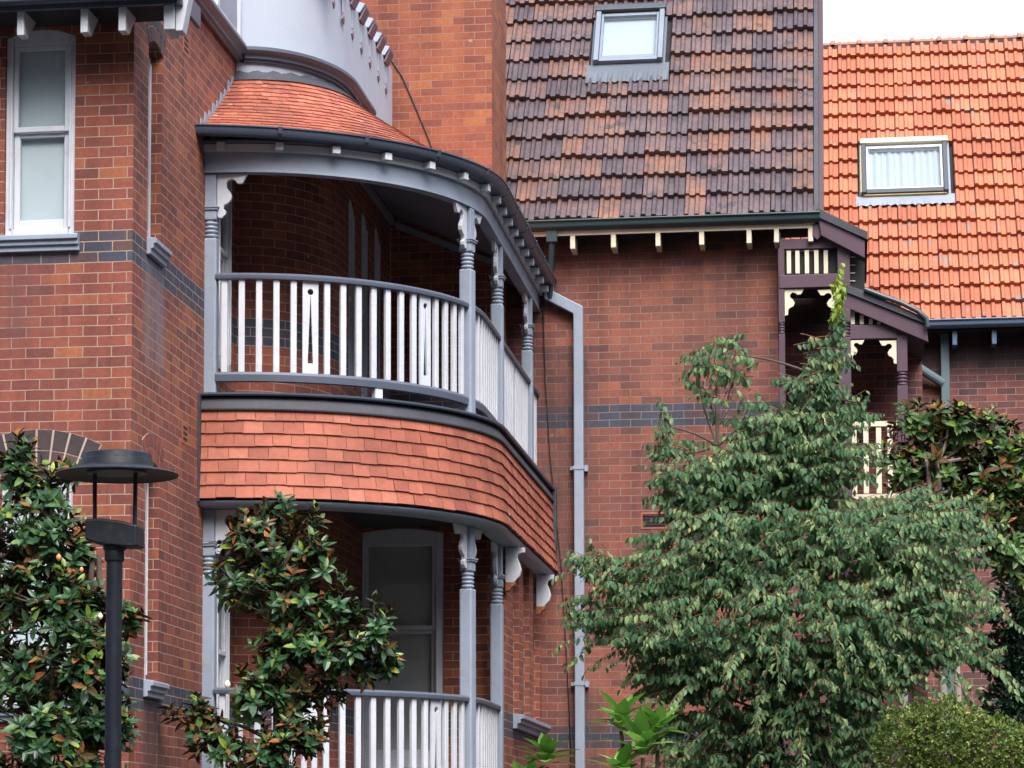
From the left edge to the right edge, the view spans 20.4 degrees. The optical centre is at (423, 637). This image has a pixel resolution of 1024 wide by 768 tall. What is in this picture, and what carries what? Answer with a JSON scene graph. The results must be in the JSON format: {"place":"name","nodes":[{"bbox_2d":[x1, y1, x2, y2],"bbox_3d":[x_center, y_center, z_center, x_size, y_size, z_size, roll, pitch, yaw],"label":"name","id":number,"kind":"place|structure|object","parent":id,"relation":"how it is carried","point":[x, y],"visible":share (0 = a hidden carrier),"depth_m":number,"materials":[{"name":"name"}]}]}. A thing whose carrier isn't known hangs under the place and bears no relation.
{"place":"outdoors","nodes":[
{"label":"outdoors","id":0,"kind":"place"},
{"bbox_2d":[506,0,929,767],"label":"brick house","id":1,"kind":"structure","parent":0,"point":[664,170],"depth_m":32.69,"materials":[{"name":"brick"}]},
{"bbox_2d":[785,33,1023,767],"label":"brick house","id":2,"kind":"structure","parent":0,"point":[924,163],"depth_m":38.22,"materials":[{"name":"orange tile"}]},
{"bbox_2d":[823,0,1023,42],"label":"sky","id":3,"kind":"structure","parent":0,"point":[843,20],"materials":[{"name":"white"}]},
{"label":"ground","id":4,"kind":"structure","parent":0,"visible":0},
{"bbox_2d":[0,427,151,767],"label":"magnolia tree","id":5,"kind":"object","parent":4,"relation":"on","point":[62,595],"visible":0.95,"depth_m":21.21,"materials":[{"name":"green plant"}]},
{"bbox_2d":[55,449,178,767],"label":"street lamp","id":6,"kind":"object","parent":4,"relation":"on","point":[115,539],"visible":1,"depth_m":16.45,"materials":[{"name":"black metal"}]},
{"bbox_2d":[156,489,405,767],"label":"magnolia tree","id":7,"kind":"object","parent":4,"relation":"on","point":[273,561],"visible":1,"depth_m":23.84,"materials":[{"name":"green plant"}]},
{"bbox_2d":[0,0,588,767],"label":"brick house","id":8,"kind":"structure","parent":4,"relation":"on","point":[252,252],"depth_m":26.36,"materials":[{"name":"red brick"}]},
{"bbox_2d":[0,473,72,721],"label":"window","id":9,"kind":"structure","parent":8,"relation":"in","point":[2,716],"depth_m":23.44,"materials":[{"name":"white paint"}]},
{"bbox_2d":[0,30,79,253],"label":"window","id":10,"kind":"structure","parent":8,"relation":"in","point":[39,212],"depth_m":23.70,"materials":[{"name":"glass"}]},
{"bbox_2d":[143,483,168,699],"bbox_3d":[-2.353,-0.475,23.948,0.310,1.987,0.570,-1,-4,8],"label":"window","id":11,"kind":"structure","parent":8,"relation":"in","point":[152,689],"depth_m":24.09,"materials":[{"name":"white paint"}]},
{"bbox_2d":[147,56,171,266],"bbox_3d":[-2.353,-4.129,24.222,0.310,1.877,0.570,-1,-4,8],"label":"window","id":12,"kind":"structure","parent":8,"relation":"in","point":[156,250],"depth_m":24.36,"materials":[{"name":"white paint"}]},
{"bbox_2d":[211,115,231,371],"bbox_3d":[-1.917,-3.670,26.612,0.138,2.396,0.656,-1,-4,8],"label":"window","id":13,"kind":"structure","parent":8,"relation":"in","point":[224,226],"depth_m":26.80,"materials":[{"name":"white paint"}]},
{"bbox_2d":[215,536,229,767],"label":"window","id":14,"kind":"structure","parent":8,"relation":"in","point":[223,619],"depth_m":26.53,"materials":[{"name":"white paint"}]},
{"bbox_2d":[213,0,241,37],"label":"window","id":15,"kind":"structure","parent":8,"relation":"in","point":[231,9],"depth_m":27.26,"materials":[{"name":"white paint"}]},
{"bbox_2d":[349,200,354,375],"bbox_3d":[-0.801,-3.511,28.998,0.138,1.936,0.396,-1,-4,8],"label":"window","id":16,"kind":"structure","parent":8,"relation":"in","point":[351,215],"depth_m":29.13,"materials":[{"name":"paint"}]},
{"bbox_2d":[361,214,367,396],"bbox_3d":[-0.687,-3.469,29.758,0.138,1.966,0.416,-1,-4,8],"label":"window","id":17,"kind":"structure","parent":8,"relation":"in","point":[364,266],"depth_m":29.89,"materials":[{"name":"white paint"}]},
{"bbox_2d":[375,228,379,378],"bbox_3d":[-0.566,-3.423,30.568,0.138,1.996,0.416,-1,-4,8],"label":"window","id":18,"kind":"structure","parent":8,"relation":"in","point":[377,246],"depth_m":30.72,"materials":[{"name":"white paint"}]},
{"bbox_2d":[362,529,443,767],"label":"window","id":19,"kind":"structure","parent":8,"relation":"in","point":[406,566],"depth_m":29.39,"materials":[{"name":"grey glass"}]},
{"bbox_2d":[505,732,577,767],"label":"broad leaf plant","id":20,"kind":"object","parent":4,"relation":"on","point":[546,744],"visible":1,"depth_m":28.50,"materials":[{"name":"green plant"}]},
{"bbox_2d":[587,691,687,767],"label":"broad leaf plant","id":21,"kind":"object","parent":4,"relation":"on","point":[641,732],"visible":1,"depth_m":26.57,"materials":[{"name":"green plant"}]},
{"bbox_2d":[550,263,1023,767],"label":"leafy tree","id":22,"kind":"object","parent":4,"relation":"on","point":[696,651],"visible":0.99,"depth_m":27.33,"materials":[{"name":"green plant"}]},
{"bbox_2d":[869,689,1023,767],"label":"clipped shrub","id":23,"kind":"object","parent":4,"relation":"on","point":[963,754],"visible":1,"depth_m":26.00,"materials":[{"name":"green plant"}]},
{"bbox_2d":[872,396,1023,761],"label":"magnolia tree","id":24,"kind":"object","parent":4,"relation":"on","point":[1000,450],"visible":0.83,"depth_m":30.45,"materials":[{"name":"green plant"}]},
{"bbox_2d":[974,575,1023,765],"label":"dark shrub","id":25,"kind":"object","parent":4,"relation":"on","point":[1011,663],"visible":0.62,"depth_m":31.50,"materials":[{"name":"green plant"}]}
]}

